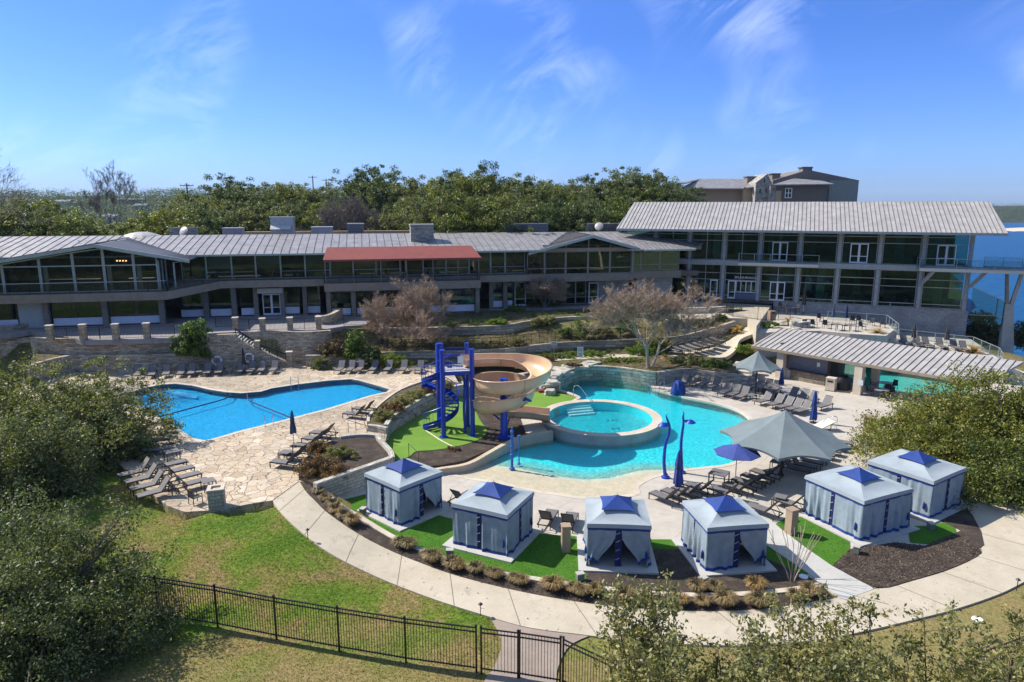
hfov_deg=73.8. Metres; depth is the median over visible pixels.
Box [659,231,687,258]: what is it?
window
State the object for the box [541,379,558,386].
boulder
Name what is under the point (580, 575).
valve box
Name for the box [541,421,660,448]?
round pool wall
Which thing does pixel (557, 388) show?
stone block
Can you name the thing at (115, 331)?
stone pillar
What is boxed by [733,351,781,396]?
shade canopy
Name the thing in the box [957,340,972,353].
sun lounger
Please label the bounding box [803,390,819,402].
sun lounger
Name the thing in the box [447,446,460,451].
shrub
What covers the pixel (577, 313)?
bed cover
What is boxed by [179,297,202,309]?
window
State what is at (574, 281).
window
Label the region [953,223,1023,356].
lake
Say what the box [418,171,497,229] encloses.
oak tree
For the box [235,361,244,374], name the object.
sun lounger
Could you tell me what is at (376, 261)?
window
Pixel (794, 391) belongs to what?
sun lounger
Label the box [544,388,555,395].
boulder
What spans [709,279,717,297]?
door
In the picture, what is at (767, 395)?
sun lounger
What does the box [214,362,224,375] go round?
sun lounger
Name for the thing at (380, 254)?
awning
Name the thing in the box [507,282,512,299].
window
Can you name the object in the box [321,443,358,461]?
shrub
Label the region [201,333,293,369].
stair wall
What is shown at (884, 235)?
window
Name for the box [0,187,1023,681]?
ground
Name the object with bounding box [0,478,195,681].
oak tree
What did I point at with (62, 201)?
house
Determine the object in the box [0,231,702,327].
long building
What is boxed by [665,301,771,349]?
entrance plaza
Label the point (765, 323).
hedge
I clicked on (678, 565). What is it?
mulch bed
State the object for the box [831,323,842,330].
side table
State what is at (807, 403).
sun lounger
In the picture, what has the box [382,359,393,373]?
sun lounger
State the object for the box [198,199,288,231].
oak tree
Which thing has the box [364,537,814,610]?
bark chips
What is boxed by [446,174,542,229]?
oak tree
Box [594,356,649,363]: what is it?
shrub
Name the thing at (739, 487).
sun lounger
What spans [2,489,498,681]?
lawn grass
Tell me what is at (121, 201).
house
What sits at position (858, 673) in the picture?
thin tree
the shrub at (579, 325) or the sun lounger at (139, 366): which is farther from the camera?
the shrub at (579, 325)
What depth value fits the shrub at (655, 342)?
73.79 m
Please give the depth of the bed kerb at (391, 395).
57.75 m
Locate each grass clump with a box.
[311,486,326,493]
[317,492,332,500]
[324,497,342,506]
[326,503,344,512]
[335,508,353,518]
[343,512,361,524]
[390,534,411,547]
[398,536,418,549]
[418,547,436,559]
[422,547,445,563]
[441,553,461,568]
[448,558,466,570]
[465,558,488,572]
[482,564,501,576]
[486,566,505,578]
[505,571,524,582]
[512,573,530,584]
[537,575,557,588]
[540,575,566,591]
[563,579,583,592]
[572,582,592,596]
[584,581,603,594]
[614,584,636,601]
[634,589,656,604]
[662,591,682,603]
[670,591,692,605]
[685,577,712,592]
[692,592,713,606]
[704,577,726,591]
[711,588,740,607]
[722,590,741,603]
[742,591,761,606]
[743,575,769,590]
[745,589,775,608]
[785,586,805,601]
[797,580,822,596]
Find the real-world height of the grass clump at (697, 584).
0.469 m
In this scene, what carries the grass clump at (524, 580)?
on the mulch ring at (369, 533)
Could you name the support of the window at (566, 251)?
in the long building at (70, 280)
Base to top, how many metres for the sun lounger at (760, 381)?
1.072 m
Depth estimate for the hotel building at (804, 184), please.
198.49 m
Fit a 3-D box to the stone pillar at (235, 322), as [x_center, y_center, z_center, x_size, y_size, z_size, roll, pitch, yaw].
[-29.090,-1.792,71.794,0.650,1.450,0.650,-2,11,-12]
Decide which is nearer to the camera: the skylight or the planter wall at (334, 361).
the planter wall at (334, 361)
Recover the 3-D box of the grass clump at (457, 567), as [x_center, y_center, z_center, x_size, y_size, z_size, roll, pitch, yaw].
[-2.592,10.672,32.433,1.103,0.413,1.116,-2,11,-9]
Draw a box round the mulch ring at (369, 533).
[300,482,833,610]
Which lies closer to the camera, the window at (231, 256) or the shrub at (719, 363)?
the shrub at (719, 363)
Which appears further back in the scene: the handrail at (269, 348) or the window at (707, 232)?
the window at (707, 232)
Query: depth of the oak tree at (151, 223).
97.49 m
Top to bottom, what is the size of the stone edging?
1.143 m
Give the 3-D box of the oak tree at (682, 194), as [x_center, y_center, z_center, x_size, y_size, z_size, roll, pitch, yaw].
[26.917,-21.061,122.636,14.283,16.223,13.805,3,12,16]
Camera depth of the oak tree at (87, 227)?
92.31 m
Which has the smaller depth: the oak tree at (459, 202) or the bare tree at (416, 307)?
the bare tree at (416, 307)
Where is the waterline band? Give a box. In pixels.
[112,379,388,398]
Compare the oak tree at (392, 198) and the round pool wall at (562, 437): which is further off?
the oak tree at (392, 198)
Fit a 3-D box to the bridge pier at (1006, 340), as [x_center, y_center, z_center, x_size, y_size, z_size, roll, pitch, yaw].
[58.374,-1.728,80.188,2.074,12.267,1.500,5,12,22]
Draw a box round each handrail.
[235,328,254,344]
[260,344,285,358]
[348,420,384,436]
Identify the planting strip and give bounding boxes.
[30,352,174,363]
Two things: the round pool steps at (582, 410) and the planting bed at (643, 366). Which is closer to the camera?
the round pool steps at (582, 410)
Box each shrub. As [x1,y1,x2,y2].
[168,317,214,359]
[292,453,352,478]
[306,439,331,455]
[309,356,331,369]
[316,338,347,357]
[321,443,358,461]
[342,328,367,359]
[359,341,380,361]
[372,407,397,421]
[380,400,407,415]
[390,339,484,346]
[390,394,414,405]
[404,388,427,399]
[414,385,435,395]
[432,378,454,389]
[444,321,460,331]
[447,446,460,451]
[467,320,482,325]
[481,340,527,345]
[485,317,507,324]
[504,303,526,311]
[511,337,524,345]
[512,299,562,306]
[528,317,545,326]
[537,352,574,358]
[540,355,557,360]
[544,317,557,325]
[556,327,571,335]
[564,350,614,357]
[564,362,584,367]
[570,314,596,338]
[591,325,612,335]
[593,311,631,321]
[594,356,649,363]
[615,323,634,333]
[623,343,656,356]
[635,336,674,346]
[652,344,671,354]
[665,354,709,365]
[692,319,714,328]
[700,358,733,368]
[714,313,727,321]
[735,343,752,353]
[965,309,1000,347]
[1014,320,1023,351]
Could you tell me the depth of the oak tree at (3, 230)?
94.67 m
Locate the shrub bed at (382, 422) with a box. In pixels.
[369,381,461,425]
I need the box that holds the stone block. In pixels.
[548,382,560,391]
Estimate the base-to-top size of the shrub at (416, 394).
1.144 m
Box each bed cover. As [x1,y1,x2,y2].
[387,306,741,326]
[449,324,743,361]
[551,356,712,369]
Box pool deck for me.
[340,364,1023,588]
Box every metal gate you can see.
[480,625,518,677]
[518,630,561,681]
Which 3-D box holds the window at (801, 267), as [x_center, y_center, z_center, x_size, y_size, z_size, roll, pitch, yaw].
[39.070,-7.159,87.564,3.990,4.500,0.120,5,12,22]
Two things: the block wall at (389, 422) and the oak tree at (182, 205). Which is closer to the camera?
the block wall at (389, 422)
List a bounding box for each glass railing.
[827,311,898,332]
[898,329,1003,358]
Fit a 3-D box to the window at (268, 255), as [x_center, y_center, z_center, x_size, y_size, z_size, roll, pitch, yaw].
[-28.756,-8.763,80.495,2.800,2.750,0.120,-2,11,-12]
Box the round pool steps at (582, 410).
[565,404,594,416]
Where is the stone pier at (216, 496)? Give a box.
[206,483,225,512]
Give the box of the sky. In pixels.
[0,0,1023,205]
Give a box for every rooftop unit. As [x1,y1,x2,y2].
[221,227,244,234]
[310,226,332,233]
[347,223,363,233]
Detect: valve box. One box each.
[359,506,366,513]
[446,548,453,556]
[575,570,584,580]
[698,574,708,580]
[853,543,860,553]
[926,521,935,529]
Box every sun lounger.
[117,456,149,482]
[123,462,159,489]
[129,468,165,496]
[132,364,142,376]
[135,474,175,503]
[141,436,169,445]
[141,444,176,453]
[146,364,157,376]
[150,455,187,471]
[161,363,170,378]
[161,461,194,476]
[166,467,201,486]
[170,473,209,493]
[175,363,186,377]
[186,362,196,377]
[202,362,212,376]
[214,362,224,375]
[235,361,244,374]
[245,360,256,371]
[256,360,266,374]
[268,360,279,373]
[269,451,302,468]
[279,444,310,460]
[292,434,321,449]
[301,429,330,441]
[309,423,338,439]
[333,360,346,373]
[342,405,368,419]
[344,359,356,373]
[351,400,377,411]
[354,359,365,373]
[368,359,379,373]
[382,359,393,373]
[398,359,408,373]
[415,360,424,373]
[447,489,467,505]
[537,509,558,530]
[559,511,578,533]
[648,488,682,507]
[660,485,694,499]
[665,346,682,354]
[671,346,688,353]
[671,482,705,498]
[678,345,695,353]
[681,373,689,384]
[684,479,716,497]
[685,343,701,350]
[687,372,701,385]
[691,342,708,349]
[696,374,712,388]
[697,341,714,348]
[706,376,722,391]
[707,483,742,496]
[708,337,725,344]
[717,381,732,395]
[722,479,756,498]
[726,383,741,399]
[731,474,765,492]
[734,385,750,401]
[740,469,774,488]
[742,375,754,385]
[747,500,783,520]
[749,465,783,483]
[751,377,765,390]
[754,390,773,405]
[758,378,773,391]
[766,393,785,409]
[767,379,782,394]
[771,495,805,512]
[775,395,794,411]
[778,459,811,473]
[784,386,799,397]
[784,397,803,413]
[785,458,817,472]
[791,457,823,469]
[792,399,811,415]
[794,388,809,399]
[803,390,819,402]
[817,395,833,411]
[828,429,853,449]
[899,335,910,344]
[911,335,924,346]
[920,336,934,348]
[934,338,947,349]
[948,339,960,350]
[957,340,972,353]
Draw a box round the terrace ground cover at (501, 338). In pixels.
[369,320,726,350]
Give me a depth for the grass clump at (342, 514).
36.67 m
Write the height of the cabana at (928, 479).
3.250 m
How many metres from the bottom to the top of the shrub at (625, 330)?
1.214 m
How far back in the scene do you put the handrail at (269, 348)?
69.17 m
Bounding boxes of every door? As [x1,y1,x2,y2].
[262,294,280,314]
[514,282,525,305]
[563,533,569,550]
[588,282,598,303]
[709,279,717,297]
[727,280,735,298]
[769,281,784,300]
[771,242,787,260]
[791,516,797,533]
[849,243,868,263]
[935,245,956,265]
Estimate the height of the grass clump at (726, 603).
0.536 m
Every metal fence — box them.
[48,560,477,672]
[379,314,719,351]
[562,636,636,681]
[719,299,790,319]
[975,636,1023,676]
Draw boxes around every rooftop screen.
[499,223,548,231]
[583,223,619,231]
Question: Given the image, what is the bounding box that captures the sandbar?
[1005,227,1023,231]
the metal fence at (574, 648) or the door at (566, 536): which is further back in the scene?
the door at (566, 536)
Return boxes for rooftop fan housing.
[269,217,295,233]
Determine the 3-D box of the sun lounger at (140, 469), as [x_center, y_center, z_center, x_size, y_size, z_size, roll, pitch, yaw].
[-22.702,7.712,41.218,1.990,1.072,0.700,-10,15,-42]
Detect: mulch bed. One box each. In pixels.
[299,437,388,486]
[586,549,823,591]
[832,531,980,588]
[941,508,983,549]
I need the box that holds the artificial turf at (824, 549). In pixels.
[776,517,849,564]
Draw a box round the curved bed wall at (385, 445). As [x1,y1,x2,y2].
[340,433,394,461]
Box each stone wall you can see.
[0,323,28,330]
[0,337,30,358]
[25,352,203,380]
[30,336,201,354]
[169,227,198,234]
[248,330,331,363]
[315,308,342,324]
[679,306,727,313]
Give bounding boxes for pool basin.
[115,381,387,439]
[550,402,652,432]
[866,367,973,393]
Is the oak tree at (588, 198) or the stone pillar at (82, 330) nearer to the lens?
the stone pillar at (82, 330)
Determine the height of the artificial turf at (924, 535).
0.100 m
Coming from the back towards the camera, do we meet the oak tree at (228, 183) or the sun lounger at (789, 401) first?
the oak tree at (228, 183)
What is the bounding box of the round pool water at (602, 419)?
[550,403,649,432]
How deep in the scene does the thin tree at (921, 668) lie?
17.14 m
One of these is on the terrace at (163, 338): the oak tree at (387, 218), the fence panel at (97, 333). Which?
the fence panel at (97, 333)
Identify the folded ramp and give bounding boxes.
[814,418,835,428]
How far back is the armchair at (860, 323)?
76.49 m
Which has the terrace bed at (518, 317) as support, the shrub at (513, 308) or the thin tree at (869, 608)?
the shrub at (513, 308)
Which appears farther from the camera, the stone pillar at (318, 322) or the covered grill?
the stone pillar at (318, 322)
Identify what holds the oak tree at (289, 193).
on the ground at (992, 611)
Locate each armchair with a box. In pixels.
[187,489,202,506]
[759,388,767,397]
[810,319,817,325]
[816,313,823,321]
[849,316,856,323]
[858,321,865,329]
[865,385,873,395]
[867,317,874,325]
[879,391,887,400]
[883,384,890,393]
[888,386,894,396]
[891,379,897,388]
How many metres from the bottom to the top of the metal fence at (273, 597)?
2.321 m
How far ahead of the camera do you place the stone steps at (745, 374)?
68.41 m
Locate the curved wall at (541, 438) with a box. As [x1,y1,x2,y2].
[435,430,552,473]
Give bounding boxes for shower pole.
[658,413,670,478]
[679,412,695,473]
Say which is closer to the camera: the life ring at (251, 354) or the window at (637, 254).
the life ring at (251, 354)
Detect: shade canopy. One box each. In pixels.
[720,410,851,475]
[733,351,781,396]
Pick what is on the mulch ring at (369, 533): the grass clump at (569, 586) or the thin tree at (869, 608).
the grass clump at (569, 586)
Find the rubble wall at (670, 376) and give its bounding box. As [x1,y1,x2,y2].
[656,368,741,385]
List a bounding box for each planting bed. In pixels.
[408,387,570,467]
[551,356,717,370]
[649,356,739,373]
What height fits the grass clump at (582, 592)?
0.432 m
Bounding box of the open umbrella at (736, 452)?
[714,444,760,483]
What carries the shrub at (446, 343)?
on the terrace bed at (483, 336)
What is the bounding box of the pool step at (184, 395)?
[170,391,197,399]
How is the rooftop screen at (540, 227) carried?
on the long building at (70, 280)
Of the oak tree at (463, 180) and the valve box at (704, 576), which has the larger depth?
the oak tree at (463, 180)
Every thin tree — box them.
[586,569,695,681]
[600,623,701,681]
[643,611,801,681]
[652,647,790,681]
[708,614,845,681]
[745,588,849,681]
[791,580,899,681]
[822,611,913,681]
[860,597,1005,681]
[876,620,1005,681]
[911,608,1023,681]
[952,594,1023,681]
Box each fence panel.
[53,327,78,339]
[85,327,111,338]
[118,326,142,337]
[150,326,174,336]
[215,316,232,326]
[238,318,257,329]
[265,318,286,329]
[292,318,314,328]
[343,313,367,324]
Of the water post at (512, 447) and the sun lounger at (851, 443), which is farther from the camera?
the sun lounger at (851, 443)
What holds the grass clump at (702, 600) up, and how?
on the mulch ring at (369, 533)
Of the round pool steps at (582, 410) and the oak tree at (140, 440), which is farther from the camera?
the round pool steps at (582, 410)
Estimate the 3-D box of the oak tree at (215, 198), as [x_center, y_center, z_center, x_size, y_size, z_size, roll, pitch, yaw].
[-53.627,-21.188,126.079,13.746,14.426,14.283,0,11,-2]
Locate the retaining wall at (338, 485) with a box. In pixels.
[313,456,392,497]
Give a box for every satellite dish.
[179,227,187,234]
[595,222,602,229]
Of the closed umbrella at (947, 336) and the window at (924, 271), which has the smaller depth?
the closed umbrella at (947, 336)
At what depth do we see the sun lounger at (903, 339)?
76.56 m
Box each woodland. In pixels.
[0,177,613,223]
[6,220,139,235]
[992,202,1023,220]
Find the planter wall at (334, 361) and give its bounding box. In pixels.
[306,354,349,366]
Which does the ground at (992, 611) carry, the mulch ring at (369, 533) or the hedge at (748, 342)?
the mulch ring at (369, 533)
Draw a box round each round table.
[874,388,889,397]
[878,381,892,385]
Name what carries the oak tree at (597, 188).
on the ground at (992, 611)
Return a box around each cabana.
[357,458,451,531]
[442,480,542,563]
[577,495,658,574]
[671,493,776,576]
[799,465,919,546]
[867,448,969,523]
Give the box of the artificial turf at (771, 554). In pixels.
[766,545,807,574]
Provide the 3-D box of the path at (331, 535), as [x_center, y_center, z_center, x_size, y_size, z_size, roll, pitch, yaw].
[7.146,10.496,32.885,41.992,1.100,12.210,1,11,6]
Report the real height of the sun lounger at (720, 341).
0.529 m
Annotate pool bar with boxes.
[751,328,1023,395]
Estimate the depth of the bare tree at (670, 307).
65.72 m
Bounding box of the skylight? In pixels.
[123,232,158,237]
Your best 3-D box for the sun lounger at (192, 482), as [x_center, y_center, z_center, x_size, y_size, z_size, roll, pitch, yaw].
[-18.639,8.054,39.490,1.990,1.072,0.700,-10,15,-41]
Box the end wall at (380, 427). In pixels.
[367,424,388,440]
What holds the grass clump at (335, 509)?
on the mulch ring at (369, 533)
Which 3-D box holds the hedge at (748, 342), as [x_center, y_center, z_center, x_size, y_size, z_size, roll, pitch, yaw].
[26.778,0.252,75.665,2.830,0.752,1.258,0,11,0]
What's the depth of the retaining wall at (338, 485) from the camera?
41.01 m
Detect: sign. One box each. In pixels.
[551,341,556,345]
[577,347,582,355]
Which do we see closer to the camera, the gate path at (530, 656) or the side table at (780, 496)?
the gate path at (530, 656)
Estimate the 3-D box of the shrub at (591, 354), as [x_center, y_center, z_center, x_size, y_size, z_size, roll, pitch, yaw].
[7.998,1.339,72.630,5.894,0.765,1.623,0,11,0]
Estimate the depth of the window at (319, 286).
82.43 m
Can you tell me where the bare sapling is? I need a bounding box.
[767,521,821,581]
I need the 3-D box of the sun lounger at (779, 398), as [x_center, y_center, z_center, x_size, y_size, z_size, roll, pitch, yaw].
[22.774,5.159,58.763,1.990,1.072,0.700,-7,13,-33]
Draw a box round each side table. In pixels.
[163,448,180,461]
[200,477,216,492]
[277,449,293,459]
[708,468,729,488]
[746,393,756,401]
[769,458,779,469]
[773,493,787,507]
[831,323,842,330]
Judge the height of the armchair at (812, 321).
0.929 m
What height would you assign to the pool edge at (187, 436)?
0.112 m
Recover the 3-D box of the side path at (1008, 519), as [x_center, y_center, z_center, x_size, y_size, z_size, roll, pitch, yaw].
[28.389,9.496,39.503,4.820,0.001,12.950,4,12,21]
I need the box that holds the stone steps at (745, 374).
[735,361,753,381]
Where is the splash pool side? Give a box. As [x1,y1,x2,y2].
[579,380,745,420]
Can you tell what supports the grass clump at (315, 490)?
on the mulch ring at (369, 533)
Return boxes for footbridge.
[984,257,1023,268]
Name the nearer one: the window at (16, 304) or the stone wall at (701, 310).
the window at (16, 304)
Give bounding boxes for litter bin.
[767,310,775,320]
[825,376,837,391]
[862,414,876,431]
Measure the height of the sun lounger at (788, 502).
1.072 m
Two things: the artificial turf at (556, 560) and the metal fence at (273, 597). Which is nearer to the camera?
the metal fence at (273, 597)
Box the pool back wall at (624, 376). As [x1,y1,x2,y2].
[551,365,655,392]
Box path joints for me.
[279,491,1022,634]
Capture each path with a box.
[273,482,1023,646]
[484,618,586,681]
[760,515,873,599]
[961,493,1023,536]
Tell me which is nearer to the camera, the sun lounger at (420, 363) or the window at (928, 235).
the sun lounger at (420, 363)
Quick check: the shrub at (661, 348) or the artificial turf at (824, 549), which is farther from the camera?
the shrub at (661, 348)
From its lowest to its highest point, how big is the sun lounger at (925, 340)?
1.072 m
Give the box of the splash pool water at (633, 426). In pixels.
[493,380,742,477]
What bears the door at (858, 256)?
in the glass building at (896, 262)
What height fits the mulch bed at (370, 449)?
0.620 m
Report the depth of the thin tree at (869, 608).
17.73 m
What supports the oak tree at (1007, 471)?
on the ground at (992, 611)
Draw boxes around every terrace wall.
[379,321,735,358]
[382,308,727,336]
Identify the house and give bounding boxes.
[55,200,72,205]
[102,214,121,221]
[116,198,126,202]
[127,198,145,203]
[134,203,149,209]
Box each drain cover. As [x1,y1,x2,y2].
[799,574,807,578]
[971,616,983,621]
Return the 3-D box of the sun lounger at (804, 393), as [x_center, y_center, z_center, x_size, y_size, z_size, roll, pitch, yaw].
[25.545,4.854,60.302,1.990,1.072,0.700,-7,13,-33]
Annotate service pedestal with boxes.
[560,522,571,552]
[784,506,799,535]
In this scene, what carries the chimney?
on the long building at (70, 280)
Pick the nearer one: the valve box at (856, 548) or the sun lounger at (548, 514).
the valve box at (856, 548)
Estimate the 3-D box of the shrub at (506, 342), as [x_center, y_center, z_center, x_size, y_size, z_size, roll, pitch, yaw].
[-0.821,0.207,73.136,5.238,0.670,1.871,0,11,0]
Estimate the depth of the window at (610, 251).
89.23 m
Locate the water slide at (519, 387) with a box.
[460,353,552,439]
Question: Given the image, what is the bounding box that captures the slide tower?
[421,342,476,438]
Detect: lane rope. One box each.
[159,393,231,417]
[247,393,289,417]
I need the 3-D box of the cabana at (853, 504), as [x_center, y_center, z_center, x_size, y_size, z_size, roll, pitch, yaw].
[18.800,8.310,37.220,4.500,3.250,4.500,-5,12,-24]
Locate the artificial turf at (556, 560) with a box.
[344,494,585,582]
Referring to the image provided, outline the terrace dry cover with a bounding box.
[372,318,733,351]
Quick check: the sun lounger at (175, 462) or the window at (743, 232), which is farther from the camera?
the window at (743, 232)
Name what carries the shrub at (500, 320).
on the terrace bed at (518, 317)
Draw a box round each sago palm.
[730,325,743,332]
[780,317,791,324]
[868,327,884,333]
[960,345,989,354]
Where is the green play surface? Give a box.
[387,392,575,460]
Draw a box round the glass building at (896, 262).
[616,201,1023,335]
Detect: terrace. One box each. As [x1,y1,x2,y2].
[0,300,700,344]
[19,358,459,520]
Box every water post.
[508,427,515,469]
[517,435,520,464]
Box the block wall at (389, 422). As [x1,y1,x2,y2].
[384,384,462,435]
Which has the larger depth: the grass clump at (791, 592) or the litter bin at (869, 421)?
the litter bin at (869, 421)
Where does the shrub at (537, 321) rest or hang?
on the terrace bed at (518, 317)
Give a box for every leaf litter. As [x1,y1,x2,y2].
[19,490,973,681]
[125,381,355,503]
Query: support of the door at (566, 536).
in the service pedestal at (566, 537)
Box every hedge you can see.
[361,352,414,367]
[741,340,751,345]
[760,321,779,326]
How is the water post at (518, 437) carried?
on the splash pool water at (633, 426)
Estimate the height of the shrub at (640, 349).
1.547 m
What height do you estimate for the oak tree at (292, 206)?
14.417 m
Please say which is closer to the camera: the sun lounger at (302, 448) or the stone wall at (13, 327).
the sun lounger at (302, 448)
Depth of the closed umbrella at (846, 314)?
78.61 m
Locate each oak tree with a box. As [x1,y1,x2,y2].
[0,197,64,235]
[0,198,81,234]
[0,201,28,236]
[0,349,185,486]
[0,402,109,524]
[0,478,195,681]
[2,204,103,235]
[25,213,125,235]
[56,396,158,477]
[118,208,218,235]
[142,198,223,229]
[142,204,191,226]
[158,190,229,223]
[167,202,255,234]
[198,172,255,213]
[198,187,244,221]
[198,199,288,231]
[217,182,285,216]
[250,198,317,230]
[254,181,314,214]
[288,184,323,211]
[293,182,344,213]
[295,202,365,230]
[319,164,387,230]
[342,164,402,227]
[352,174,424,228]
[367,198,430,230]
[384,173,457,222]
[394,188,488,232]
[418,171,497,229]
[430,194,534,232]
[434,159,509,209]
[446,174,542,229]
[465,192,536,268]
[473,171,559,221]
[520,198,580,231]
[522,185,576,229]
[530,195,612,231]
[541,178,609,223]
[564,173,623,210]
[569,194,620,231]
[588,165,645,201]
[590,195,649,222]
[598,166,665,201]
[605,195,662,213]
[622,173,692,202]
[625,177,695,201]
[665,181,707,201]
[843,359,1023,488]
[947,431,1023,516]
[970,388,1023,499]
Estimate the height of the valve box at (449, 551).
0.360 m
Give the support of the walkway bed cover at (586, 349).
on the terrace bed at (730, 334)
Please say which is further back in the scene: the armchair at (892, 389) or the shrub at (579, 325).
the shrub at (579, 325)
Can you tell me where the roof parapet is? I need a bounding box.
[245,230,494,234]
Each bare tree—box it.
[0,161,57,239]
[77,161,136,232]
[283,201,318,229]
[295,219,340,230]
[313,192,395,230]
[357,271,455,348]
[522,272,569,307]
[580,277,728,368]
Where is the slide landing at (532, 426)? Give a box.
[521,419,546,433]
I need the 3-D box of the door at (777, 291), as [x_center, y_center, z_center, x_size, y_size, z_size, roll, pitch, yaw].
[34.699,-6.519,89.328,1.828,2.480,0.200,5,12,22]
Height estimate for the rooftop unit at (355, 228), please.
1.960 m
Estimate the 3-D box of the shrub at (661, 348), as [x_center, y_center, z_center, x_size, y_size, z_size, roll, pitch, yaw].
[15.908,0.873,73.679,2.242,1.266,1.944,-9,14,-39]
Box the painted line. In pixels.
[425,430,451,445]
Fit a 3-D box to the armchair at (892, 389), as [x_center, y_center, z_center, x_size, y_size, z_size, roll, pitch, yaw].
[34.371,4.584,62.032,0.580,0.929,0.590,-3,12,-17]
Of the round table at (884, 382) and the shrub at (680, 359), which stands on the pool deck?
the round table at (884, 382)
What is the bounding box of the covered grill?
[836,375,850,390]
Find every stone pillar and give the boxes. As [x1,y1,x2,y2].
[44,324,54,341]
[77,323,87,340]
[110,323,119,339]
[141,322,150,338]
[231,317,238,330]
[253,340,259,367]
[258,317,265,330]
[285,351,292,366]
[286,317,292,330]
[315,316,321,329]
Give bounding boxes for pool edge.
[116,378,392,441]
[443,388,752,498]
[542,399,661,436]
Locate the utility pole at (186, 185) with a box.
[180,183,193,201]
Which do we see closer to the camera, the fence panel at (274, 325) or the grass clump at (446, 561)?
the grass clump at (446, 561)
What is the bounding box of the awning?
[323,246,480,283]
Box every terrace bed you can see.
[364,326,744,365]
[365,320,733,350]
[385,309,735,327]
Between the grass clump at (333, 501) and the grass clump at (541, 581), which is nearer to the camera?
the grass clump at (541, 581)
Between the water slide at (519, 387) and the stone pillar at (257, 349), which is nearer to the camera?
the water slide at (519, 387)
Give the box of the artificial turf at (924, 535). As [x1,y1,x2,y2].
[909,522,955,543]
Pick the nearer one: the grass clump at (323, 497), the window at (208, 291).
the grass clump at (323, 497)
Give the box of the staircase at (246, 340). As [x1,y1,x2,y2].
[237,334,286,360]
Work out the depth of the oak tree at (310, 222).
107.93 m
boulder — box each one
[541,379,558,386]
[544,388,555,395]
[549,371,562,379]
[552,366,574,375]
[561,364,588,370]
[580,360,600,368]
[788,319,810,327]
[790,326,801,329]
[888,337,898,343]
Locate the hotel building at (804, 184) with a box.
[671,167,858,201]
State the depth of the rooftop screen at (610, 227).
98.42 m
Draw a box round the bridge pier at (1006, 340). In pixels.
[997,274,1023,353]
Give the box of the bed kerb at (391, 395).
[367,381,420,424]
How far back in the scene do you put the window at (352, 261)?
82.38 m
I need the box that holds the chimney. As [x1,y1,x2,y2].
[409,224,433,241]
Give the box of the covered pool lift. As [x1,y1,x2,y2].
[669,380,685,395]
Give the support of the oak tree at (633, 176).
on the ground at (992, 611)
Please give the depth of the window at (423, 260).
84.64 m
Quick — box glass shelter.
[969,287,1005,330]
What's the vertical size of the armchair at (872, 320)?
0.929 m
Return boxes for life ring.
[211,356,221,365]
[245,353,253,362]
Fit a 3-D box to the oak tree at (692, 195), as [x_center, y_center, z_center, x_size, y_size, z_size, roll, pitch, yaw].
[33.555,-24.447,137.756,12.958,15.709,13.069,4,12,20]
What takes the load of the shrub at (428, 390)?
on the shrub bed at (382, 422)
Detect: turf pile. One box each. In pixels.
[352,495,580,581]
[779,522,848,561]
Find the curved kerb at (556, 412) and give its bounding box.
[554,390,580,416]
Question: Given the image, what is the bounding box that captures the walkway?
[515,319,764,368]
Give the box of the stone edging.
[322,490,822,596]
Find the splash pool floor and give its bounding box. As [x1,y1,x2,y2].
[456,387,741,496]
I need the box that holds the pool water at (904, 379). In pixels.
[866,368,951,392]
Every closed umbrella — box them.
[241,347,247,372]
[290,410,296,447]
[673,450,683,491]
[777,367,783,393]
[801,284,805,313]
[809,391,816,423]
[830,304,834,324]
[843,305,847,325]
[910,324,915,345]
[943,326,949,348]
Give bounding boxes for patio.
[755,311,896,357]
[885,332,1002,382]
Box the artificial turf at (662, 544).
[650,539,678,549]
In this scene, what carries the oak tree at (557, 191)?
on the ground at (992, 611)
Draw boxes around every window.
[0,264,4,293]
[0,304,18,319]
[1,258,42,293]
[38,252,75,292]
[50,302,101,317]
[71,248,106,291]
[102,249,135,291]
[108,301,158,316]
[132,254,159,290]
[157,259,180,289]
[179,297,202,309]
[181,256,206,279]
[205,256,231,279]
[208,291,231,308]
[231,256,255,278]
[239,288,253,307]
[255,255,280,278]
[280,255,305,277]
[304,255,330,277]
[308,286,320,305]
[330,261,353,276]
[330,292,351,307]
[354,261,375,276]
[355,291,373,307]
[376,261,399,275]
[378,291,397,306]
[400,260,422,275]
[423,260,445,274]
[446,260,468,274]
[446,289,474,304]
[469,252,490,273]
[491,252,504,273]
[505,252,524,272]
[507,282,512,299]
[514,282,533,304]
[527,252,544,271]
[544,251,565,274]
[555,281,575,303]
[566,251,587,273]
[575,281,595,303]
[588,251,609,273]
[610,251,630,273]
[634,251,640,270]
[640,251,659,270]
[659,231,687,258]
[659,251,679,269]
[690,264,720,297]
[691,232,722,259]
[724,265,756,298]
[726,232,758,260]
[735,280,755,292]
[759,266,795,301]
[762,233,798,261]
[785,188,791,197]
[798,267,834,302]
[802,235,837,262]
[837,269,874,304]
[841,234,878,263]
[877,270,917,306]
[881,235,922,264]
[920,271,964,309]
[925,235,969,266]
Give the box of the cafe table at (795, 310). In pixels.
[785,307,796,313]

